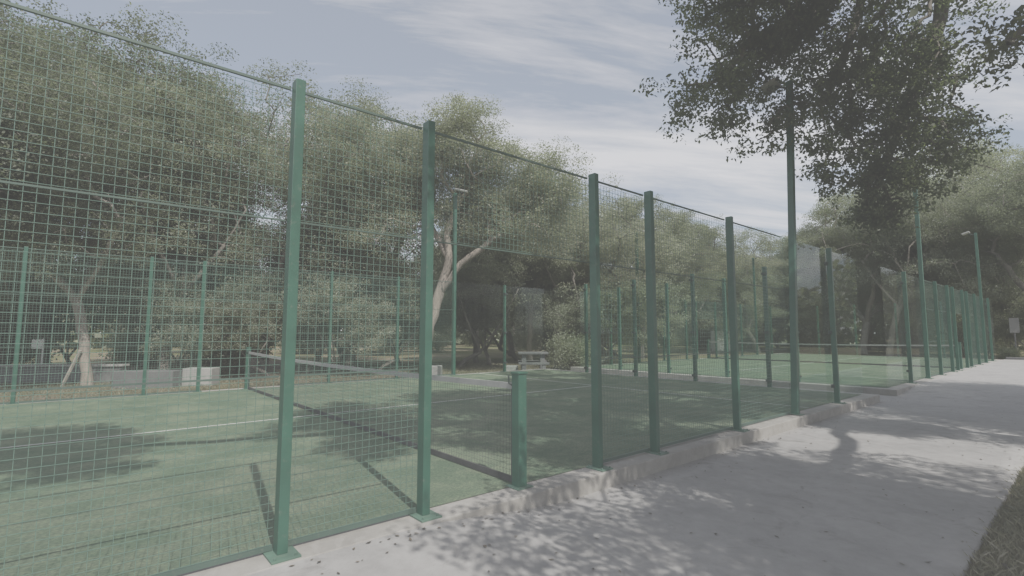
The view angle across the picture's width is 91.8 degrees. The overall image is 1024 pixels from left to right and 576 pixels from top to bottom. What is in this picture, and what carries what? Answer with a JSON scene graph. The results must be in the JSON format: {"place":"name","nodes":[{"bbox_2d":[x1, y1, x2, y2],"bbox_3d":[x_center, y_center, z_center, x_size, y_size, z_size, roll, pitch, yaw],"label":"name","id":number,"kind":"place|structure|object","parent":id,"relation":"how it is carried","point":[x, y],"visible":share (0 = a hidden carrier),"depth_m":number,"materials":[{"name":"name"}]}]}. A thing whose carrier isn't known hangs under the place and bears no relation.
{"place":"outdoors","nodes":[
{"label":"outdoors","id":0,"kind":"place"},
{"bbox_2d":[182,367,219,385],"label":"concrete block","id":1,"kind":"structure","parent":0,"point":[205,373],"depth_m":14.50,"materials":[{"name":"concrete"}]},
{"bbox_2d":[0,357,646,401],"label":"grass","id":2,"kind":"structure","parent":0,"point":[497,361],"depth_m":16.25,"materials":[{"name":"plant"}]},
{"bbox_2d":[1,369,879,575],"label":"court slab","id":3,"kind":"structure","parent":0,"point":[564,486],"depth_m":4.58,"materials":[{"name":"concrete"}]},
{"bbox_2d":[244,347,251,388],"bbox_3d":[-6.394,1.936,11.989,0.180,1.003,0.180,4,-7,-40],"label":"net post","id":4,"kind":"object","parent":3,"relation":"on","point":[246,367],"visible":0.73,"depth_m":11.95,"materials":[{"name":"metal"}]},
{"bbox_2d":[248,352,511,481],"bbox_3d":[-3.166,1.639,8.204,0.018,0.884,9.833,4,-7,-40],"label":"tennis net","id":5,"kind":"object","parent":4,"relation":"attached to","point":[482,468],"visible":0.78,"depth_m":5.92,"materials":[{"name":"fabric"}]},
{"bbox_2d":[0,246,507,404],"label":"court fence","id":6,"kind":"object","parent":3,"relation":"on","point":[17,347],"visible":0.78,"depth_m":11.09,"materials":[{"name":"metal"}]},
{"bbox_2d":[0,0,845,575],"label":"court fence","id":7,"kind":"object","parent":3,"relation":"on","point":[282,550],"visible":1,"depth_m":3.44,"materials":[{"name":"metal"}]},
{"bbox_2d":[0,369,861,575],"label":"turf","id":8,"kind":"structure","parent":3,"relation":"on","point":[559,431],"depth_m":5.50,"materials":[{"name":"plastic"}]},
{"bbox_2d":[2,373,807,447],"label":"court lines","id":9,"kind":"object","parent":8,"relation":"on","point":[330,413],"visible":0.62,"depth_m":7.98,"materials":[{"name":"paint"}]},
{"bbox_2d":[451,188,466,374],"bbox_3d":[-1.761,-0.234,16.014,0.340,6.048,0.579,4,-7,-40],"label":"floodlight pole","id":10,"kind":"object","parent":3,"relation":"on","point":[454,275],"visible":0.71,"depth_m":16.10,"materials":[{"name":"metal"}]},
{"bbox_2d":[505,371,533,490],"bbox_3d":[0.064,1.254,4.424,0.180,1.003,0.180,4,-7,-40],"label":"net post","id":11,"kind":"object","parent":3,"relation":"on","point":[519,430],"visible":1,"depth_m":4.39,"materials":[{"name":"metal"}]},
{"bbox_2d":[583,267,771,386],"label":"glass wall","id":12,"kind":"structure","parent":3,"relation":"on","point":[693,324],"depth_m":14.07,"materials":[{"name":"green paint"}]},
{"bbox_2d":[760,78,804,414],"bbox_3d":[4.785,-0.874,8.809,0.340,6.048,0.579,10,-11,-39],"label":"floodlight pole","id":13,"kind":"object","parent":3,"relation":"on","point":[793,312],"visible":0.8,"depth_m":8.59,"materials":[{"name":"metal"}]},
{"bbox_2d":[0,335,1023,575],"bbox_3d":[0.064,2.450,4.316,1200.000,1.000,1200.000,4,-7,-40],"label":"ground","id":14,"kind":"structure","parent":0,"point":[463,351],"depth_m":29.96,"materials":[{"name":"soil"}]},
{"bbox_2d":[0,305,75,363],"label":"bush","id":15,"kind":"object","parent":14,"relation":"on","point":[26,352],"visible":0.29,"depth_m":18.64,"materials":[{"name":"green plant"}]},
{"bbox_2d":[31,338,44,362],"bbox_3d":[-16.151,2.414,17.052,1.000,1.361,0.070,0,-5,0],"label":"sign","id":16,"kind":"object","parent":14,"relation":"on","point":[33,346],"visible":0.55,"depth_m":17.07,"materials":[{"name":"metal"}]},
{"bbox_2d":[0,270,103,363],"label":"young tree","id":17,"kind":"object","parent":14,"relation":"on","point":[70,328],"visible":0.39,"depth_m":18.27,"materials":[{"name":"green plant"}]},
{"bbox_2d":[0,364,129,382],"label":"wall","id":18,"kind":"structure","parent":14,"relation":"on","point":[59,367],"depth_m":15.31,"materials":[{"name":"concrete"}]},
{"bbox_2d":[0,259,129,363],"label":"young tree","id":19,"kind":"object","parent":14,"relation":"on","point":[67,355],"visible":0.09,"depth_m":19.71,"materials":[{"name":"green plant"}]},
{"bbox_2d":[60,350,81,386],"bbox_3d":[-12.637,2.313,14.210,0.523,1.085,0.083,0,-5,-3],"label":"wooden prop","id":20,"kind":"object","parent":14,"relation":"on","point":[65,379],"visible":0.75,"depth_m":14.19,"materials":[{"name":"brown wood"}]},
{"bbox_2d":[0,0,145,262],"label":"oak tree","id":21,"kind":"object","parent":14,"relation":"on","point":[3,174],"visible":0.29,"depth_m":12.49,"materials":[{"name":"green plant"}]},
{"bbox_2d":[0,0,184,385],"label":"oak tree","id":22,"kind":"object","parent":14,"relation":"on","point":[39,237],"visible":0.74,"depth_m":13.65,"materials":[{"name":"green plant"}]},
{"bbox_2d":[65,232,178,362],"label":"tree","id":23,"kind":"object","parent":14,"relation":"on","point":[115,274],"visible":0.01,"depth_m":24.64,"materials":[{"name":"green plant"}]},
{"bbox_2d":[1,3,255,363],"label":"oak tree","id":24,"kind":"object","parent":14,"relation":"on","point":[85,37],"visible":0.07,"depth_m":17.61,"materials":[{"name":"green plant"}]},
{"bbox_2d":[97,323,171,365],"bbox_3d":[-18.189,2.546,24.156,3.564,2.569,3.247,2,-6,-21],"label":"bush","id":25,"kind":"object","parent":14,"relation":"on","point":[120,338],"visible":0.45,"depth_m":23.37,"materials":[{"name":"green plant"}]},
{"bbox_2d":[111,370,181,388],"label":"concrete block","id":26,"kind":"structure","parent":14,"relation":"on","point":[131,374],"depth_m":13.89,"materials":[{"name":"concrete"}]},
{"bbox_2d":[87,255,217,369],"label":"young tree","id":27,"kind":"object","parent":14,"relation":"on","point":[123,322],"visible":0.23,"depth_m":18.02,"materials":[{"name":"green plant"}]},
{"bbox_2d":[6,49,311,369],"bbox_3d":[-12.613,-2.360,18.503,10.044,11.174,8.635,1,-5,-8],"label":"oak tree","id":28,"kind":"object","parent":14,"relation":"on","point":[214,236],"visible":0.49,"depth_m":17.95,"materials":[{"name":"green plant"}]},
{"bbox_2d":[74,1,288,366],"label":"oak tree","id":29,"kind":"object","parent":14,"relation":"on","point":[191,98],"visible":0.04,"depth_m":18.74,"materials":[{"name":"green plant"}]},
{"bbox_2d":[119,271,245,367],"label":"young tree","id":30,"kind":"object","parent":14,"relation":"on","point":[191,312],"visible":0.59,"depth_m":16.77,"materials":[{"name":"green plant"}]},
{"bbox_2d":[176,300,280,368],"bbox_3d":[-11.706,1.811,21.610,4.268,3.631,4.264,-2,-5,17],"label":"bush","id":31,"kind":"object","parent":14,"relation":"on","point":[238,353],"visible":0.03,"depth_m":20.86,"materials":[{"name":"green plant"}]},
{"bbox_2d":[184,318,281,375],"bbox_3d":[-10.332,1.927,18.778,3.334,2.836,3.331,-1,-5,15],"label":"bush","id":32,"kind":"object","parent":14,"relation":"on","point":[235,355],"visible":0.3,"depth_m":18.20,"materials":[{"name":"green plant"}]},
{"bbox_2d":[193,207,277,277],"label":"tree","id":33,"kind":"object","parent":14,"relation":"on","point":[268,226],"visible":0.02,"depth_m":27.03,"materials":[{"name":"green plant"}]},
{"bbox_2d":[180,276,307,375],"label":"young tree","id":34,"kind":"object","parent":14,"relation":"on","point":[248,310],"visible":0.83,"depth_m":16.42,"materials":[{"name":"green plant"}]},
{"bbox_2d":[190,241,333,343],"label":"young tree","id":35,"kind":"object","parent":14,"relation":"on","point":[263,263],"visible":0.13,"depth_m":20.63,"materials":[{"name":"green plant"}]},
{"bbox_2d":[277,333,327,353],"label":"bush","id":36,"kind":"object","parent":14,"relation":"on","point":[303,346],"visible":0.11,"depth_m":36.25,"materials":[{"name":"green plant"}]},
{"bbox_2d":[188,57,434,371],"bbox_3d":[-9.142,-2.991,21.130,12.356,12.928,8.784,-5,-7,44],"label":"oak tree","id":37,"kind":"object","parent":14,"relation":"on","point":[326,220],"visible":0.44,"depth_m":19.06,"materials":[{"name":"green plant"}]},
{"bbox_2d":[262,255,378,373],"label":"young tree","id":38,"kind":"object","parent":14,"relation":"on","point":[321,342],"visible":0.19,"depth_m":19.46,"materials":[{"name":"green plant"}]},
{"bbox_2d":[270,249,385,366],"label":"young tree","id":39,"kind":"object","parent":14,"relation":"on","point":[339,350],"visible":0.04,"depth_m":22.82,"materials":[{"name":"green plant"}]},
{"bbox_2d":[270,233,388,362],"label":"tree","id":40,"kind":"object","parent":14,"relation":"on","point":[342,361],"visible":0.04,"depth_m":24.98,"materials":[{"name":"green plant"}]},
{"bbox_2d":[273,272,401,374],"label":"young tree","id":41,"kind":"object","parent":14,"relation":"on","point":[359,323],"visible":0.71,"depth_m":17.50,"materials":[{"name":"green plant"}]},
{"bbox_2d":[248,89,505,366],"bbox_3d":[-6.122,-2.082,22.018,10.177,11.260,11.847,3,-6,-30],"label":"oak tree","id":42,"kind":"object","parent":14,"relation":"on","point":[351,358],"visible":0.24,"depth_m":18.93,"materials":[{"name":"green plant"}]},
{"bbox_2d":[358,323,408,355],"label":"bush","id":43,"kind":"object","parent":14,"relation":"on","point":[387,350],"visible":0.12,"depth_m":33.26,"materials":[{"name":"green plant"}]},
{"bbox_2d":[346,267,447,369],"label":"young tree","id":44,"kind":"object","parent":14,"relation":"on","point":[406,307],"visible":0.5,"depth_m":19.85,"materials":[{"name":"green plant"}]},
{"bbox_2d":[358,258,463,363],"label":"young tree","id":45,"kind":"object","parent":14,"relation":"on","point":[441,329],"visible":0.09,"depth_m":23.16,"materials":[{"name":"green plant"}]},
{"bbox_2d":[417,323,451,352],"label":"bush","id":46,"kind":"object","parent":14,"relation":"on","point":[436,338],"visible":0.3,"depth_m":38.85,"materials":[{"name":"green plant"}]},
{"bbox_2d":[418,220,525,355],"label":"oak tree","id":47,"kind":"object","parent":14,"relation":"on","point":[510,344],"depth_m":32.70,"materials":[{"name":"green plant"}]},
{"bbox_2d":[329,90,623,339],"bbox_3d":[-1.440,-1.994,19.034,11.006,10.546,6.239,0,-5,0],"label":"oak tree","id":48,"kind":"object","parent":14,"relation":"on","point":[452,124],"visible":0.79,"depth_m":18.30,"materials":[{"name":"green plant"}]},
{"bbox_2d":[462,326,493,345],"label":"bush","id":49,"kind":"object","parent":14,"relation":"on","point":[481,337],"visible":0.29,"depth_m":57.40,"materials":[{"name":"green plant"}]},
{"bbox_2d":[433,197,529,362],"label":"oak tree","id":50,"kind":"object","parent":14,"relation":"on","point":[475,359],"visible":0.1,"depth_m":25.27,"materials":[{"name":"green plant"}]},
{"bbox_2d":[433,248,535,364],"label":"young tree","id":51,"kind":"object","parent":14,"relation":"on","point":[491,339],"visible":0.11,"depth_m":24.05,"materials":[{"name":"green plant"}]},
{"bbox_2d":[433,240,542,366],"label":"young tree","id":52,"kind":"object","parent":14,"relation":"on","point":[472,288],"visible":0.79,"depth_m":22.40,"materials":[{"name":"green plant"}]},
{"bbox_2d":[437,246,570,361],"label":"young tree","id":53,"kind":"object","parent":14,"relation":"on","point":[511,354],"visible":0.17,"depth_m":24.05,"materials":[{"name":"green plant"}]},
{"bbox_2d":[467,176,580,359],"bbox_3d":[0.682,-1.104,25.052,5.998,9.881,7.168,0,-5,5],"label":"oak tree","id":54,"kind":"object","parent":14,"relation":"on","point":[530,335],"visible":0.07,"depth_m":24.43,"materials":[{"name":"green plant"}]},
{"bbox_2d":[506,316,544,353],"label":"bush","id":55,"kind":"object","parent":14,"relation":"on","point":[521,344],"visible":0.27,"depth_m":36.72,"materials":[{"name":"green plant"}]},
{"bbox_2d":[35,254,1023,348],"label":"forest","id":56,"kind":"object","parent":14,"relation":"on","point":[95,339],"depth_m":53.18,"materials":[{"name":"green plant"}]},
{"bbox_2d":[518,352,548,369],"bbox_3d":[0.822,2.908,19.417,1.160,0.800,1.760,0,-5,0],"label":"picnic table","id":57,"kind":"object","parent":14,"relation":"on","point":[523,362],"visible":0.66,"depth_m":19.10,"materials":[{"name":"concrete"}]},
{"bbox_2d":[519,315,574,355],"bbox_3d":[2.497,3.163,35.200,4.281,3.387,4.699,-3,-6,26],"label":"bush","id":58,"kind":"object","parent":14,"relation":"on","point":[541,334],"visible":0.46,"depth_m":34.48,"materials":[{"name":"green plant"}]},
{"bbox_2d":[512,195,606,355],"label":"oak tree","id":59,"kind":"object","parent":14,"relation":"on","point":[571,284],"visible":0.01,"depth_m":29.94,"materials":[{"name":"green plant"}]},
{"bbox_2d":[537,324,590,369],"bbox_3d":[2.410,2.476,20.601,2.815,2.029,2.564,-2,-6,25],"label":"bush","id":60,"kind":"object","parent":14,"relation":"on","point":[568,354],"visible":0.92,"depth_m":20.33,"materials":[{"name":"green plant"}]},
{"bbox_2d":[525,242,646,344],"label":"young tree","id":61,"kind":"object","parent":14,"relation":"on","point":[549,290],"visible":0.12,"depth_m":25.08,"materials":[{"name":"green plant"}]},
{"bbox_2d":[489,185,700,364],"bbox_3d":[3.612,-0.602,24.041,10.242,8.703,7.075,0,-5,2],"label":"oak tree","id":62,"kind":"object","parent":14,"relation":"on","point":[564,267],"visible":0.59,"depth_m":22.68,"materials":[{"name":"green plant"}]},
{"bbox_2d":[548,269,656,363],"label":"young tree","id":63,"kind":"object","parent":14,"relation":"on","point":[607,329],"visible":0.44,"depth_m":21.82,"materials":[{"name":"green plant"}]},
{"bbox_2d":[575,194,745,358],"bbox_3d":[7.898,-0.736,29.290,10.392,9.877,8.927,-1,-5,6],"label":"oak tree","id":64,"kind":"object","parent":14,"relation":"on","point":[696,255],"visible":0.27,"depth_m":28.96,"materials":[{"name":"green plant"}]},
{"bbox_2d":[642,290,719,346],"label":"young tree","id":65,"kind":"object","parent":14,"relation":"on","point":[688,325],"visible":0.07,"depth_m":36.99,"materials":[{"name":"green plant"}]},
{"bbox_2d":[628,215,738,324],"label":"oak tree","id":66,"kind":"object","parent":14,"relation":"on","point":[695,279],"visible":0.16,"depth_m":36.56,"materials":[{"name":"green plant"}]},
{"bbox_2d":[677,320,713,349],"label":"bush","id":67,"kind":"object","parent":14,"relation":"on","point":[707,335],"visible":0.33,"depth_m":46.21,"materials":[{"name":"green plant"}]},
{"bbox_2d":[711,331,729,351],"bbox_3d":[16.779,4.291,39.775,1.480,1.700,0.680,0,-5,0],"label":"utility cabinet","id":68,"kind":"object","parent":14,"relation":"on","point":[713,339],"visible":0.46,"depth_m":39.47,"materials":[{"name":"metal"}]},
{"bbox_2d":[700,289,782,341],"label":"young tree","id":69,"kind":"object","parent":14,"relation":"on","point":[758,321],"visible":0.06,"depth_m":43.61,"materials":[{"name":"green plant"}]},
{"bbox_2d":[699,225,813,352],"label":"oak tree","id":70,"kind":"object","parent":14,"relation":"on","point":[746,291],"visible":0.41,"depth_m":36.31,"materials":[{"name":"green plant"}]},
{"bbox_2d":[739,284,789,348],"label":"young tree","id":71,"kind":"object","parent":14,"relation":"on","point":[777,345],"visible":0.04,"depth_m":46.04,"materials":[{"name":"green plant"}]},
{"bbox_2d":[775,322,813,349],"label":"bush","id":72,"kind":"object","parent":14,"relation":"on","point":[805,340],"visible":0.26,"depth_m":42.82,"materials":[{"name":"green plant"}]},
{"bbox_2d":[761,222,872,350],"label":"oak tree","id":73,"kind":"object","parent":14,"relation":"on","point":[806,225],"visible":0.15,"depth_m":40.15,"materials":[{"name":"green plant"}]},
{"bbox_2d":[772,272,864,336],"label":"young tree","id":74,"kind":"object","parent":14,"relation":"on","point":[808,319],"visible":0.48,"depth_m":38.48,"materials":[{"name":"green plant"}]},
{"bbox_2d":[632,0,1012,242],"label":"oak tree","id":75,"kind":"object","parent":14,"relation":"on","point":[921,56],"visible":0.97,"depth_m":9.06,"materials":[{"name":"green plant"}]},
{"bbox_2d":[800,316,858,352],"bbox_3d":[24.734,3.630,38.848,4.284,3.089,3.903,-3,-6,28],"label":"bush","id":76,"kind":"object","parent":14,"relation":"on","point":[825,337],"visible":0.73,"depth_m":38.18,"materials":[{"name":"green plant"}]},
{"bbox_2d":[765,187,981,353],"bbox_3d":[25.452,-1.545,36.318,10.427,12.826,15.094,4,-7,-38],"label":"oak tree","id":77,"kind":"object","parent":14,"relation":"on","point":[835,244],"visible":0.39,"depth_m":36.83,"materials":[{"name":"green plant"}]},
{"bbox_2d":[835,268,931,350],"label":"tree","id":78,"kind":"object","parent":14,"relation":"on","point":[870,339],"visible":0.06,"depth_m":43.24,"materials":[{"name":"green plant"}]},
{"bbox_2d":[868,315,928,350],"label":"bush","id":79,"kind":"object","parent":14,"relation":"on","point":[877,339],"visible":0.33,"depth_m":42.20,"materials":[{"name":"green plant"}]},
{"bbox_2d":[870,324,932,354],"bbox_3d":[27.793,3.526,35.427,3.347,2.648,3.674,-1,-5,7],"label":"bush","id":80,"kind":"object","parent":14,"relation":"on","point":[914,335],"visible":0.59,"depth_m":34.97,"materials":[{"name":"green plant"}]},
{"bbox_2d":[798,135,1023,354],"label":"oak tree","id":81,"kind":"object","parent":14,"relation":"on","point":[987,166],"visible":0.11,"depth_m":33.66,"materials":[{"name":"green plant"}]},
{"bbox_2d":[823,177,1023,355],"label":"oak tree","id":82,"kind":"object","parent":14,"relation":"on","point":[929,235],"visible":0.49,"depth_m":31.03,"materials":[{"name":"green plant"}]},
{"bbox_2d":[892,141,1023,351],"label":"oak tree","id":83,"kind":"object","parent":14,"relation":"on","point":[1021,156],"visible":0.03,"depth_m":38.95,"materials":[{"name":"green plant"}]},
{"bbox_2d":[909,283,1008,337],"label":"young tree","id":84,"kind":"object","parent":14,"relation":"on","point":[960,318],"visible":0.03,"depth_m":39.60,"materials":[{"name":"green plant"}]},
{"bbox_2d":[908,0,1023,21],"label":"oak tree","id":85,"kind":"object","parent":14,"relation":"on","point":[913,12],"depth_m":2.95,"materials":[{"name":"green plant"}]},
{"bbox_2d":[917,9,1023,114],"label":"oak tree","id":86,"kind":"object","parent":14,"relation":"on","point":[1013,37],"visible":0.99,"depth_m":6.14,"materials":[{"name":"green plant"}]},
{"bbox_2d":[926,160,1023,302],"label":"oak tree","id":87,"kind":"object","parent":14,"relation":"on","point":[1007,226],"visible":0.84,"depth_m":28.27,"materials":[{"name":"green plant"}]},
{"bbox_2d":[947,306,1021,357],"bbox_3d":[29.789,2.790,31.508,4.050,3.445,4.046,2,-5,-19],"label":"bush","id":88,"kind":"object","parent":14,"relation":"on","point":[994,339],"visible":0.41,"depth_m":31.12,"materials":[{"name":"green plant"}]},
{"bbox_2d":[959,277,1023,348],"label":"young tree","id":89,"kind":"object","parent":14,"relation":"on","point":[1002,307],"visible":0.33,"depth_m":32.08,"materials":[{"name":"green plant"}]},
{"bbox_2d":[980,300,1023,344],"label":"tree","id":90,"kind":"object","parent":14,"relation":"on","point":[1020,316],"visible":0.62,"depth_m":29.46,"materials":[{"name":"green plant"}]},
{"bbox_2d":[995,343,1023,359],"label":"shrub","id":91,"kind":"object","parent":14,"relation":"on","point":[1005,353],"visible":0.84,"depth_m":26.18,"materials":[{"name":"green plant"}]},
{"bbox_2d":[1009,318,1019,348],"bbox_3d":[27.280,2.802,26.877,0.400,2.350,0.085,-3,-6,29],"label":"park sign","id":92,"kind":"object","parent":14,"relation":"on","point":[1014,325],"visible":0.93,"depth_m":26.89,"materials":[{"name":"metal"}]},
{"bbox_2d":[0,0,1023,332],"label":"sky","id":93,"kind":"structure","parent":0,"point":[559,69],"materials":[{"name":"grey"}]},
{"bbox_2d":[247,359,1023,575],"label":"path","id":94,"kind":"structure","parent":0,"point":[824,469],"depth_m":4.14,"materials":[{"name":"concrete"}]},
{"bbox_2d":[290,395,1022,575],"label":"fallen leaves","id":95,"kind":"object","parent":94,"relation":"on","point":[692,496],"visible":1,"depth_m":3.99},
{"bbox_2d":[571,353,1000,395],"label":"court slab","id":96,"kind":"structure","parent":0,"point":[896,390],"depth_m":14.09,"materials":[{"name":"concrete"}]},
{"bbox_2d":[635,229,644,362],"bbox_3d":[5.858,0.347,22.465,0.340,6.048,0.579,4,-7,-40],"label":"floodlight pole","id":97,"kind":"object","parent":96,"relation":"on","point":[637,272],"visible":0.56,"depth_m":22.53,"materials":[{"name":"metal"}]},
{"bbox_2d":[608,294,773,364],"bbox_3d":[10.298,2.215,26.354,19.992,3.025,0.215,4,-7,-40],"label":"court fence","id":98,"kind":"object","parent":96,"relation":"on","point":[685,330],"visible":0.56,"depth_m":25.61,"materials":[{"name":"metal"}]},
{"bbox_2d":[707,339,709,357],"bbox_3d":[10.368,3.215,26.181,0.180,1.003,0.180,4,-7,-40],"label":"net post","id":99,"kind":"object","parent":96,"relation":"on","point":[708,350],"visible":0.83,"depth_m":26.15,"materials":[{"name":"metal"}]},
{"bbox_2d":[709,341,954,367],"bbox_3d":[13.595,2.919,22.396,0.018,0.884,9.833,4,-7,-40],"label":"tennis net","id":100,"kind":"object","parent":99,"relation":"attached to","point":[818,347],"visible":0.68,"depth_m":21.35,"materials":[{"name":"fabric"}]},
{"bbox_2d":[617,278,801,381],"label":"glass wall","id":101,"kind":"structure","parent":96,"relation":"on","point":[726,332],"depth_m":16.66,"materials":[{"name":"green paint"}]},
{"bbox_2d":[752,256,760,354],"bbox_3d":[15.000,1.045,30.207,0.340,6.048,0.579,4,-7,-40],"label":"floodlight pole","id":102,"kind":"object","parent":96,"relation":"on","point":[755,308],"visible":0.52,"depth_m":30.32,"materials":[{"name":"metal"}]},
{"bbox_2d":[584,353,994,387],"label":"turf","id":103,"kind":"structure","parent":96,"relation":"on","point":[880,375],"depth_m":18.73,"materials":[{"name":"plastic"}]},
{"bbox_2d":[816,302,945,357],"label":"glass wall","id":104,"kind":"structure","parent":96,"relation":"on","point":[896,328],"depth_m":28.33,"materials":[{"name":"glass"}]},
{"bbox_2d":[913,189,933,378],"bbox_3d":[12.290,-0.311,15.165,0.340,6.048,0.579,6,-8,-40],"label":"floodlight pole","id":105,"kind":"object","parent":96,"relation":"on","point":[922,299],"visible":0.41,"depth_m":14.95,"materials":[{"name":"metal"}]},
{"bbox_2d":[900,271,993,383],"bbox_3d":[16.876,1.521,18.648,19.992,3.025,0.215,4,-7,-40],"label":"court fence","id":106,"kind":"object","parent":96,"relation":"on","point":[952,301],"visible":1,"depth_m":17.42,"materials":[{"name":"metal"}]},
{"bbox_2d":[962,231,989,362],"bbox_3d":[21.316,0.378,22.808,0.340,6.048,0.579,4,-7,-40],"label":"floodlight pole","id":107,"kind":"object","parent":96,"relation":"on","point":[980,296],"visible":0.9,"depth_m":22.64,"materials":[{"name":"metal"}]},
{"bbox_2d":[953,456,1023,575],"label":"grass","id":108,"kind":"structure","parent":0,"point":[1012,532],"depth_m":3.63,"materials":[{"name":"plant"}]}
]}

